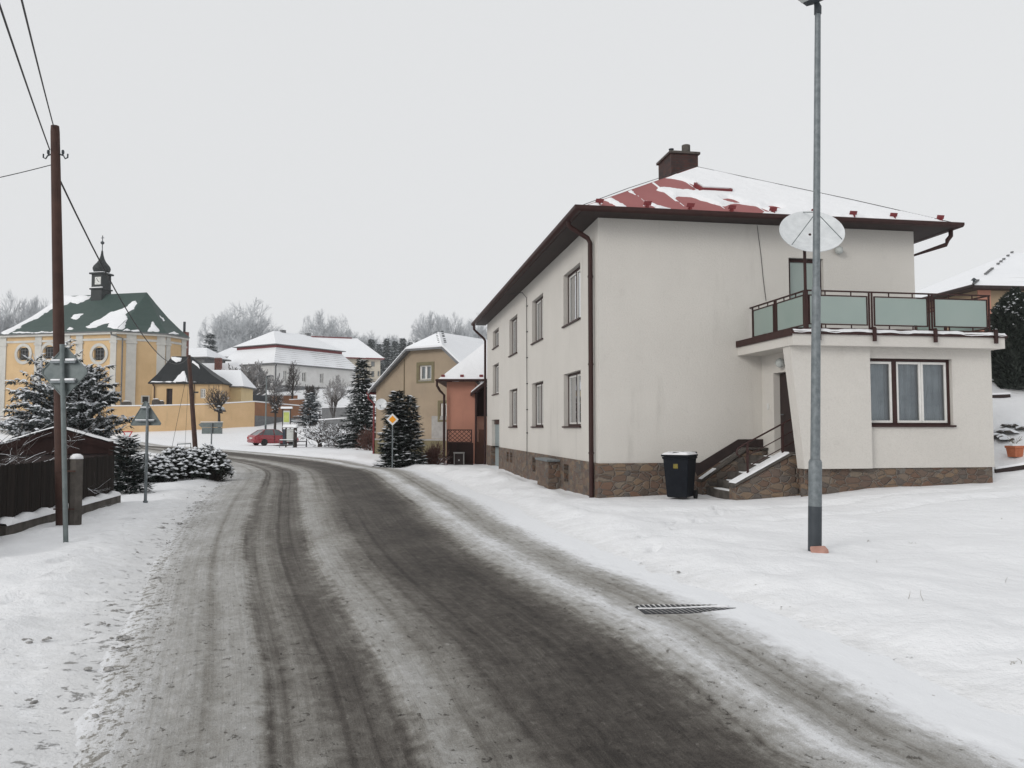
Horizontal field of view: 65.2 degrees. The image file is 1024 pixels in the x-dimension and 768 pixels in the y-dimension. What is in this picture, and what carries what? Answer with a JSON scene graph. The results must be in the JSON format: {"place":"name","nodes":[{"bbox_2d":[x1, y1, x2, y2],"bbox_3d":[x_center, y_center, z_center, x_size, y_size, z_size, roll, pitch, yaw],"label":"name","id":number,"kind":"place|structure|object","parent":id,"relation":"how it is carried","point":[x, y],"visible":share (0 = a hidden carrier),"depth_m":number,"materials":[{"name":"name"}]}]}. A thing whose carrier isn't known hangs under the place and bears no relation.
{"place":"outdoors","nodes":[
{"label":"outdoors","id":0,"kind":"place"},
{"bbox_2d":[253,395,264,401],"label":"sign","id":1,"kind":"object","parent":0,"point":[259,398],"visible":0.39,"depth_m":107.62,"materials":[{"name":"metal"}]},
{"bbox_2d":[0,417,1023,767],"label":"road","id":2,"kind":"structure","parent":0,"point":[328,613],"depth_m":5.76,"materials":[{"name":"asphalt"}]},
{"bbox_2d":[21,476,934,722],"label":"slush clods","id":3,"kind":"object","parent":2,"relation":"on","point":[121,648],"visible":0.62,"depth_m":6.27,"materials":[{"name":"snow"}]},
{"bbox_2d":[635,604,732,613],"bbox_3d":[1.622,2.104,7.427,0.930,0.077,0.380,0,-3,-6],"label":"road drain","id":4,"kind":"object","parent":2,"relation":"on","point":[671,608],"visible":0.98,"depth_m":7.42,"materials":[{"name":"metal"}]},
{"bbox_2d":[0,379,1023,767],"bbox_3d":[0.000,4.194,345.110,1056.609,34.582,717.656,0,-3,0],"label":"snow ground","id":5,"kind":"structure","parent":0,"point":[954,553],"depth_m":9.26,"materials":[{"name":"snow"}]},
{"bbox_2d":[0,289,39,332],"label":"frosted tree","id":6,"kind":"object","parent":5,"relation":"on","point":[19,318],"visible":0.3,"depth_m":149.54,"materials":[{"name":"grey plant"}]},
{"bbox_2d":[7,295,48,325],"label":"frosted tree","id":7,"kind":"object","parent":5,"relation":"on","point":[35,306],"visible":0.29,"depth_m":151.73,"materials":[{"name":"grey plant"}]},
{"bbox_2d":[0,455,120,535],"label":"picket fence","id":8,"kind":"object","parent":5,"relation":"on","point":[27,495],"visible":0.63,"depth_m":13.16,"materials":[{"name":"brown wood"}]},
{"bbox_2d":[43,125,83,525],"bbox_3d":[-7.312,-0.842,12.995,0.771,6.808,0.251,0,-3,0],"label":"utility pole","id":9,"kind":"object","parent":5,"relation":"on","point":[75,491],"visible":0.86,"depth_m":12.91,"materials":[{"name":"brown wood"}]},
{"bbox_2d":[0,4,49,149],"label":"power line","id":10,"kind":"object","parent":9,"relation":"attached to","point":[7,28],"visible":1,"depth_m":8.74,"materials":[{"name":"black"}]},
{"bbox_2d":[21,0,53,126],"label":"power line","id":11,"kind":"object","parent":9,"relation":"attached to","point":[25,15],"visible":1,"depth_m":8.46,"materials":[{"name":"black"}]},
{"bbox_2d":[61,181,187,363],"bbox_3d":[-14.682,-2.034,33.611,0.030,1.896,43.560,1,-3,-19],"label":"power line","id":12,"kind":"object","parent":9,"relation":"attached to","point":[103,267],"visible":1,"depth_m":17.44,"materials":[{"name":"black"}]},
{"bbox_2d":[42,344,87,542],"bbox_3d":[-5.914,0.919,10.482,0.654,2.890,0.097,0,-3,6],"label":"road sign","id":13,"kind":"object","parent":5,"relation":"on","point":[64,371],"visible":0.98,"depth_m":10.51,"materials":[{"name":"metal"}]},
{"bbox_2d":[0,426,130,477],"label":"garden shelter","id":14,"kind":"object","parent":5,"relation":"on","point":[90,445],"visible":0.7,"depth_m":20.43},
{"bbox_2d":[0,414,131,506],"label":"bare shrub","id":15,"kind":"object","parent":5,"relation":"on","point":[10,450],"visible":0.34,"depth_m":15.81,"materials":[{"name":"brown plant"}]},
{"bbox_2d":[0,338,141,447],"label":"conifer","id":16,"kind":"object","parent":5,"relation":"on","point":[89,397],"visible":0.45,"depth_m":24.07,"materials":[{"name":"green plant"}]},
{"bbox_2d":[0,235,189,415],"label":"church","id":17,"kind":"structure","parent":5,"relation":"on","point":[100,327],"depth_m":103.37,"materials":[{"name":"yellow plaster"},{"name":"green copper"},{"name":"snow"}]},
{"bbox_2d":[14,343,31,363],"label":"round window","id":18,"kind":"structure","parent":17,"relation":"in","point":[27,351],"depth_m":103.88,"materials":[{"name":"paint"}]},
{"bbox_2d":[41,342,52,361],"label":"round window","id":19,"kind":"structure","parent":17,"relation":"in","point":[49,350],"depth_m":103.02,"materials":[{"name":"paint"}]},
{"bbox_2d":[90,343,107,364],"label":"round window","id":20,"kind":"structure","parent":17,"relation":"in","point":[101,353],"depth_m":101.11,"materials":[{"name":"paint"}]},
{"bbox_2d":[141,395,149,402],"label":"low window","id":21,"kind":"structure","parent":17,"relation":"in","point":[143,398],"depth_m":101.73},
{"bbox_2d":[111,434,156,493],"bbox_3d":[-9.368,2.161,19.389,1.505,1.891,1.495,0,-3,0],"label":"young spruce","id":22,"kind":"object","parent":5,"relation":"on","point":[125,480],"visible":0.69,"depth_m":19.34,"materials":[{"name":"green plant"}]},
{"bbox_2d":[130,401,160,502],"bbox_3d":[-7.931,1.586,17.245,0.666,2.429,0.108,0,-3,0],"label":"road sign","id":23,"kind":"object","parent":5,"relation":"on","point":[146,416],"visible":0.91,"depth_m":17.28,"materials":[{"name":"metal"}]},
{"bbox_2d":[131,453,178,482],"bbox_3d":[-10.521,2.506,23.489,1.397,1.016,1.684,0,-3,0],"label":"evergreen shrub","id":24,"kind":"object","parent":5,"relation":"on","point":[161,468],"visible":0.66,"depth_m":23.29,"materials":[{"name":"green plant"}]},
{"bbox_2d":[93,401,254,431],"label":"churchyard wall","id":25,"kind":"structure","parent":5,"relation":"on","point":[239,414],"depth_m":91.21,"materials":[{"name":"paint"}]},
{"bbox_2d":[160,446,208,479],"bbox_3d":[-10.393,2.505,24.915,1.957,1.186,1.874,0,-3,0],"label":"evergreen shrub","id":26,"kind":"object","parent":5,"relation":"on","point":[177,456],"visible":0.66,"depth_m":24.57,"materials":[{"name":"green plant"}]},
{"bbox_2d":[172,355,197,449],"bbox_3d":[-22.044,1.432,53.994,1.881,6.798,0.344,0,-3,0],"label":"utility pole","id":27,"kind":"object","parent":5,"relation":"on","point":[193,417],"visible":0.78,"depth_m":53.91,"materials":[{"name":"brown wood"}]},
{"bbox_2d":[148,356,231,404],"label":"sacristy","id":28,"kind":"structure","parent":5,"relation":"on","point":[167,382],"depth_m":95.53,"materials":[{"name":"yellow paint"}]},
{"bbox_2d":[167,389,172,403],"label":"door","id":29,"kind":"structure","parent":28,"relation":"in","point":[169,391],"depth_m":95.45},
{"bbox_2d":[184,444,234,480],"bbox_3d":[-9.713,2.506,25.387,1.802,1.285,1.661,0,-3,0],"label":"evergreen shrub","id":30,"kind":"object","parent":5,"relation":"on","point":[216,464],"visible":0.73,"depth_m":25.12,"materials":[{"name":"green plant"}]},
{"bbox_2d":[189,348,230,362],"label":"distant barn","id":31,"kind":"structure","parent":5,"relation":"on","point":[203,355],"depth_m":129.59,"materials":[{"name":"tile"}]},
{"bbox_2d":[199,422,222,443],"bbox_3d":[-19.585,3.648,51.906,1.602,2.413,0.145,0,-3,0],"label":"direction sign","id":32,"kind":"object","parent":5,"relation":"on","point":[211,430],"visible":0.86,"depth_m":51.98,"materials":[{"name":"metal"}]},
{"bbox_2d":[203,333,218,352],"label":"dark spruce","id":33,"kind":"object","parent":5,"relation":"on","point":[210,340],"visible":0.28,"depth_m":160.40,"materials":[{"name":"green plant"}]},
{"bbox_2d":[204,383,229,427],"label":"pollard tree","id":34,"kind":"object","parent":5,"relation":"on","point":[218,404],"visible":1,"depth_m":88.06,"materials":[{"name":"brown plant"}]},
{"bbox_2d":[197,314,245,349],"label":"frosted tree","id":35,"kind":"object","parent":5,"relation":"on","point":[223,326],"visible":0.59,"depth_m":177.29,"materials":[{"name":"grey plant"}]},
{"bbox_2d":[202,357,245,375],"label":"cottage","id":36,"kind":"structure","parent":5,"relation":"on","point":[218,364],"depth_m":120.51,"materials":[{"name":"tile"}]},
{"bbox_2d":[218,347,236,357],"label":"grey outbuilding","id":37,"kind":"structure","parent":5,"relation":"on","point":[227,353],"depth_m":141.46,"materials":[{"name":"tile"}]},
{"bbox_2d":[212,335,244,352],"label":"frosted tree","id":38,"kind":"object","parent":5,"relation":"on","point":[228,344],"visible":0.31,"depth_m":168.90,"materials":[{"name":"grey plant"}]},
{"bbox_2d":[212,370,256,401],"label":"annex","id":39,"kind":"object","parent":5,"relation":"on","point":[242,387],"visible":0.41,"depth_m":100.58,"materials":[{"name":"tile"}]},
{"bbox_2d":[208,297,282,349],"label":"frosted tree","id":40,"kind":"object","parent":5,"relation":"on","point":[252,328],"visible":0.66,"depth_m":185.00,"materials":[{"name":"grey plant"}]},
{"bbox_2d":[228,360,286,395],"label":"bare tree","id":41,"kind":"object","parent":5,"relation":"on","point":[255,373],"visible":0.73,"depth_m":111.12,"materials":[{"name":"grey plant"}]},
{"bbox_2d":[265,375,273,428],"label":"street lamp","id":42,"kind":"object","parent":5,"relation":"on","point":[266,401],"visible":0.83,"depth_m":86.97,"materials":[{"name":"metal"}]},
{"bbox_2d":[247,429,298,445],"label":"parked car","id":43,"kind":"object","parent":5,"relation":"on","point":[264,437],"visible":0.77,"depth_m":71.78,"materials":[{"name":"red paint"}]},
{"bbox_2d":[267,386,284,428],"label":"pollard tree","id":44,"kind":"object","parent":5,"relation":"on","point":[274,404],"visible":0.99,"depth_m":90.96,"materials":[{"name":"brown plant"}]},
{"bbox_2d":[254,401,308,426],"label":"orange wall","id":45,"kind":"structure","parent":5,"relation":"on","point":[259,417],"depth_m":97.06,"materials":[{"name":"brick"}]},
{"bbox_2d":[272,395,297,403],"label":"wall","id":46,"kind":"structure","parent":5,"relation":"on","point":[286,398],"depth_m":114.69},
{"bbox_2d":[281,407,292,431],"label":"map board","id":47,"kind":"object","parent":5,"relation":"on","point":[286,416],"visible":0.9,"depth_m":89.88,"materials":[{"name":"paper"}]},
{"bbox_2d":[225,330,355,392],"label":"manor","id":48,"kind":"structure","parent":5,"relation":"on","point":[320,364],"depth_m":136.90,"materials":[{"name":"white paint"}]},
{"bbox_2d":[283,424,297,446],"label":"notice board","id":49,"kind":"object","parent":5,"relation":"on","point":[287,434],"visible":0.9,"depth_m":65.84,"materials":[{"name":"paper"}]},
{"bbox_2d":[283,360,300,398],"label":"bare tree","id":50,"kind":"object","parent":5,"relation":"on","point":[292,379],"visible":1,"depth_m":114.36,"materials":[{"name":"grey plant"}]},
{"bbox_2d":[293,426,296,447],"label":"wooden post","id":51,"kind":"object","parent":5,"relation":"on","point":[295,437],"visible":0.89,"depth_m":65.45,"materials":[{"name":"grey wood"}]},
{"bbox_2d":[289,399,304,404],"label":"stepped wall","id":52,"kind":"structure","parent":5,"relation":"on","point":[296,401],"depth_m":110.81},
{"bbox_2d":[291,392,321,424],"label":"blue spruce","id":53,"kind":"object","parent":5,"relation":"on","point":[311,406],"visible":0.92,"depth_m":96.46,"materials":[{"name":"green plant"}]},
{"bbox_2d":[302,384,319,398],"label":"bare tree","id":54,"kind":"object","parent":5,"relation":"on","point":[310,389],"visible":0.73,"depth_m":111.75,"materials":[{"name":"grey plant"}]},
{"bbox_2d":[290,420,341,446],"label":"bush","id":55,"kind":"object","parent":5,"relation":"on","point":[310,435],"visible":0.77,"depth_m":65.60,"materials":[{"name":"grey plant"}]},
{"bbox_2d":[300,310,351,336],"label":"frosted tree","id":56,"kind":"object","parent":5,"relation":"on","point":[328,332],"visible":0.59,"depth_m":185.41,"materials":[{"name":"grey plant"}]},
{"bbox_2d":[312,422,351,447],"bbox_3d":[-14.661,4.251,65.294,4.184,2.596,4.227,2,-4,-36],"label":"bush","id":57,"kind":"object","parent":5,"relation":"on","point":[331,437],"visible":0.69,"depth_m":64.52,"materials":[{"name":"grey plant"}]},
{"bbox_2d":[328,394,337,433],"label":"bare tree","id":58,"kind":"object","parent":5,"relation":"on","point":[334,406],"visible":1,"depth_m":87.86,"materials":[{"name":"grey plant"}]},
{"bbox_2d":[322,407,348,418],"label":"terrace wall","id":59,"kind":"structure","parent":5,"relation":"on","point":[327,413],"depth_m":91.95,"materials":[{"name":"concrete"}]},
{"bbox_2d":[318,417,352,429],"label":"terrace wall","id":60,"kind":"structure","parent":5,"relation":"on","point":[335,421],"depth_m":81.90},
{"bbox_2d":[322,374,351,404],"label":"bare tree","id":61,"kind":"object","parent":5,"relation":"on","point":[338,389],"visible":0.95,"depth_m":103.78,"materials":[{"name":"grey plant"}]},
{"bbox_2d":[311,336,384,382],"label":"house","id":62,"kind":"structure","parent":5,"relation":"on","point":[354,348],"depth_m":158.22,"materials":[{"name":"tile"}]},
{"bbox_2d":[339,331,364,342],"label":"frosted tree","id":63,"kind":"object","parent":5,"relation":"on","point":[354,336],"visible":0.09,"depth_m":191.65,"materials":[{"name":"grey plant"}]},
{"bbox_2d":[335,357,375,448],"bbox_3d":[-11.762,1.588,62.884,4.522,7.431,4.055,-2,-3,26],"label":"spruce","id":64,"kind":"object","parent":5,"relation":"on","point":[357,424],"visible":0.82,"depth_m":62.60,"materials":[{"name":"green plant"}]},
{"bbox_2d":[354,426,375,450],"bbox_3d":[-10.377,4.026,57.947,2.376,2.299,2.306,2,-4,-32],"label":"hedge shrub","id":65,"kind":"object","parent":5,"relation":"on","point":[366,439],"visible":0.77,"depth_m":57.58,"materials":[{"name":"brown plant"}]},
{"bbox_2d":[357,330,382,352],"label":"frosted tree","id":66,"kind":"object","parent":5,"relation":"on","point":[366,340],"visible":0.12,"depth_m":199.92,"materials":[{"name":"grey plant"}]},
{"bbox_2d":[367,338,375,350],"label":"hill spruce","id":67,"kind":"object","parent":5,"relation":"on","point":[371,342],"visible":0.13,"depth_m":188.46,"materials":[{"name":"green plant"}]},
{"bbox_2d":[375,343,387,375],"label":"hill spruce","id":68,"kind":"object","parent":5,"relation":"on","point":[378,350],"visible":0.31,"depth_m":184.41,"materials":[{"name":"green plant"}]},
{"bbox_2d":[380,338,393,372],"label":"hill spruce","id":69,"kind":"object","parent":5,"relation":"on","point":[386,353],"visible":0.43,"depth_m":190.28,"materials":[{"name":"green plant"}]},
{"bbox_2d":[375,335,406,352],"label":"frosted tree","id":70,"kind":"object","parent":5,"relation":"on","point":[391,339],"visible":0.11,"depth_m":203.14,"materials":[{"name":"grey plant"}]},
{"bbox_2d":[385,340,399,370],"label":"hill spruce","id":71,"kind":"object","parent":5,"relation":"on","point":[394,355],"visible":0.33,"depth_m":186.33,"materials":[{"name":"grey plant"}]},
{"bbox_2d":[386,413,398,467],"bbox_3d":[-5.215,2.571,34.894,0.548,2.590,0.095,0,-3,0],"label":"priority sign","id":72,"kind":"object","parent":5,"relation":"on","point":[392,419],"visible":0.96,"depth_m":34.90,"materials":[{"name":"metal"}]},
{"bbox_2d":[372,390,427,467],"bbox_3d":[-4.976,2.091,35.903,2.682,3.670,2.273,0,-3,0],"label":"yew tree","id":73,"kind":"object","parent":5,"relation":"on","point":[406,429],"visible":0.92,"depth_m":35.70,"materials":[{"name":"green plant"}]},
{"bbox_2d":[398,337,407,353],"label":"hill spruce","id":74,"kind":"object","parent":5,"relation":"on","point":[402,341],"visible":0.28,"depth_m":190.56,"materials":[{"name":"grey plant"}]},
{"bbox_2d":[367,331,486,456],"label":"tan house","id":75,"kind":"structure","parent":5,"relation":"on","point":[416,369],"depth_m":48.09,"materials":[{"name":"tan plaster"},{"name":"snow-covered tile"},{"name":"white paint"}]},
{"bbox_2d":[375,399,386,409],"bbox_3d":[-8.060,1.251,49.310,0.561,0.707,0.498,2,-4,-35],"label":"satellite dish","id":76,"kind":"object","parent":75,"relation":"attached to","point":[379,404],"visible":0.98,"depth_m":49.34,"materials":[{"name":"metal"}]},
{"bbox_2d":[419,365,431,380],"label":"window","id":77,"kind":"structure","parent":75,"relation":"in","point":[426,369],"depth_m":48.08,"materials":[{"name":"white paint"}]},
{"bbox_2d":[408,311,453,342],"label":"frosted tree","id":78,"kind":"object","parent":5,"relation":"on","point":[426,332],"visible":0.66,"depth_m":187.71,"materials":[{"name":"white plant"}]},
{"bbox_2d":[420,442,450,464],"bbox_3d":[-3.637,3.413,37.446,1.700,1.556,1.495,-2,-4,32],"label":"hedge shrub","id":79,"kind":"object","parent":5,"relation":"on","point":[433,455],"visible":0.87,"depth_m":37.17,"materials":[{"name":"brown plant"}]},
{"bbox_2d":[453,452,464,464],"bbox_3d":[-2.506,3.672,37.886,0.515,0.883,0.300,0,-3,0],"label":"meter cabinet","id":80,"kind":"object","parent":5,"relation":"on","point":[458,458],"visible":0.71,"depth_m":37.80,"materials":[{"name":"metal"}]},
{"bbox_2d":[447,429,472,464],"bbox_3d":[-2.474,3.120,38.112,1.261,1.909,0.050,0,-3,0],"label":"lattice fence","id":81,"kind":"object","parent":5,"relation":"on","point":[466,447],"visible":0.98,"depth_m":38.09,"materials":[{"name":"brown paint"}]},
{"bbox_2d":[435,341,486,463],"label":"pink house","id":82,"kind":"structure","parent":5,"relation":"on","point":[465,405],"depth_m":39.51,"materials":[{"name":"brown paint"}]},
{"bbox_2d":[447,312,476,337],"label":"frosted tree","id":83,"kind":"object","parent":5,"relation":"on","point":[462,331],"visible":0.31,"depth_m":190.10,"materials":[{"name":"white plant"}]},
{"bbox_2d":[464,312,486,339],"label":"frosted tree","id":84,"kind":"object","parent":5,"relation":"on","point":[481,330],"visible":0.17,"depth_m":196.84,"materials":[{"name":"white plant"}]},
{"bbox_2d":[476,429,483,463],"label":"wooden gate","id":85,"kind":"structure","parent":5,"relation":"on","point":[480,452],"depth_m":38.78,"materials":[{"name":"wood"}]},
{"bbox_2d":[661,451,697,498],"bbox_3d":[3.772,2.037,17.872,0.620,1.063,0.907,-2,-4,28],"label":"wheelie bin","id":86,"kind":"object","parent":5,"relation":"on","point":[679,468],"visible":1,"depth_m":17.56,"materials":[{"name":"plastic"}]},
{"bbox_2d":[471,144,1007,499],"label":"house","id":87,"kind":"structure","parent":5,"relation":"on","point":[634,335],"depth_m":18.97,"materials":[{"name":"white paint"}]},
{"bbox_2d":[492,364,498,395],"bbox_3d":[-0.641,-0.199,35.320,0.260,1.365,1.880,1,-3,-9],"label":"window","id":88,"kind":"structure","parent":87,"relation":"in","point":[497,366],"depth_m":35.93,"materials":[{"name":"brown paint"}]},
{"bbox_2d":[494,420,498,465],"bbox_3d":[-0.559,2.844,35.245,0.100,2.550,2.350,1,-3,-9],"label":"door","id":89,"kind":"structure","parent":87,"relation":"in","point":[496,422],"depth_m":35.78,"materials":[{"name":"grey paint"}]},
{"bbox_2d":[508,317,516,357],"bbox_3d":[0.125,-1.834,30.765,0.260,1.475,1.940,1,-3,-9],"label":"window","id":90,"kind":"structure","parent":87,"relation":"in","point":[514,322],"depth_m":31.47,"materials":[{"name":"glass"}]},
{"bbox_2d":[508,389,517,427],"bbox_3d":[0.125,0.932,30.615,0.260,1.475,1.940,1,-3,-9],"label":"window","id":91,"kind":"structure","parent":87,"relation":"in","point":[514,392],"depth_m":31.32,"materials":[{"name":"brown paint"}]},
{"bbox_2d":[530,296,542,344],"bbox_3d":[0.904,-2.090,26.061,0.260,1.475,1.930,1,-3,-9],"label":"window","id":92,"kind":"structure","parent":87,"relation":"in","point":[539,303],"depth_m":26.55,"materials":[{"name":"brown paint"}]},
{"bbox_2d":[530,382,543,427],"bbox_3d":[0.904,0.676,25.911,0.260,1.475,1.930,1,-3,-9],"label":"window","id":93,"kind":"structure","parent":87,"relation":"in","point":[539,386],"depth_m":26.42,"materials":[{"name":"brown paint"}]},
{"bbox_2d":[561,266,580,327],"bbox_3d":[1.671,-2.342,21.426,0.260,1.475,1.980,1,-3,-9],"label":"window","id":94,"kind":"structure","parent":87,"relation":"in","point":[573,278],"depth_m":21.80,"materials":[{"name":"brown paint"}]},
{"bbox_2d":[562,371,580,427],"bbox_3d":[1.671,0.424,21.276,0.260,1.475,1.980,1,-3,-9],"label":"window","id":95,"kind":"structure","parent":87,"relation":"in","point":[574,379],"depth_m":21.64,"materials":[{"name":"brown paint"}]},
{"bbox_2d":[780,373,794,451],"bbox_3d":[6.356,0.682,18.252,0.121,1.920,0.980,1,-3,-9],"label":"front door","id":96,"kind":"structure","parent":87,"relation":"in","point":[785,413],"depth_m":18.48,"materials":[{"name":"wood"}]},
{"bbox_2d":[788,259,821,328],"bbox_3d":[7.207,-2.020,19.753,0.910,2.130,0.070,1,-3,-9],"label":"balcony door","id":97,"kind":"structure","parent":87,"relation":"in","point":[796,280],"depth_m":19.76,"materials":[{"name":"brown paint"}]},
{"bbox_2d":[779,211,844,289],"bbox_3d":[6.236,-2.858,16.587,1.298,1.709,0.863,0,-3,0],"label":"satellite dish","id":98,"kind":"object","parent":87,"relation":"on","point":[796,230],"visible":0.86,"depth_m":16.75,"materials":[{"name":"metal"}]},
{"bbox_2d":[870,359,956,426],"bbox_3d":[8.651,0.199,17.510,2.110,1.485,0.319,1,-3,-9],"label":"window","id":99,"kind":"structure","parent":87,"relation":"in","point":[906,409],"depth_m":17.60,"materials":[{"name":"brown paint"}]},
{"bbox_2d":[799,0,822,550],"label":"street lamp","id":100,"kind":"object","parent":5,"relation":"on","point":[815,500],"visible":0.93,"depth_m":10.21,"materials":[{"name":"metal"}]},
{"bbox_2d":[810,546,828,552],"bbox_3d":[3.822,2.072,9.955,0.216,0.100,0.131,0,-3,0],"label":"broken brick","id":101,"kind":"object","parent":5,"relation":"on","point":[818,549],"visible":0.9,"depth_m":9.94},
{"bbox_2d":[915,251,1023,330],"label":"neighbour house","id":102,"kind":"structure","parent":5,"relation":"on","point":[996,279],"depth_m":37.81,"materials":[{"name":"tile"}]},
{"bbox_2d":[992,392,1010,397],"bbox_3d":[14.050,0.328,23.016,0.557,0.178,0.070,0,-3,0],"label":"edging plank","id":103,"kind":"object","parent":5,"relation":"on","point":[1004,395],"visible":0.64,"depth_m":22.99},
{"bbox_2d":[984,286,1023,389],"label":"thuja","id":104,"kind":"object","parent":5,"relation":"on","point":[1007,362],"visible":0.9,"depth_m":23.36,"materials":[{"name":"green plant"}]},
{"bbox_2d":[994,462,1023,472],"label":"edging plank","id":105,"kind":"object","parent":5,"relation":"on","point":[1009,467],"visible":0.94,"depth_m":18.50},
{"bbox_2d":[1005,437,1023,456],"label":"flower pot","id":106,"kind":"object","parent":5,"relation":"on","point":[1014,449],"visible":1,"depth_m":19.25,"materials":[{"name":"ceramic"}]},
{"bbox_2d":[0,0,1023,357],"label":"sky","id":107,"kind":"structure","parent":0,"point":[381,165],"materials":[{"name":"white"}]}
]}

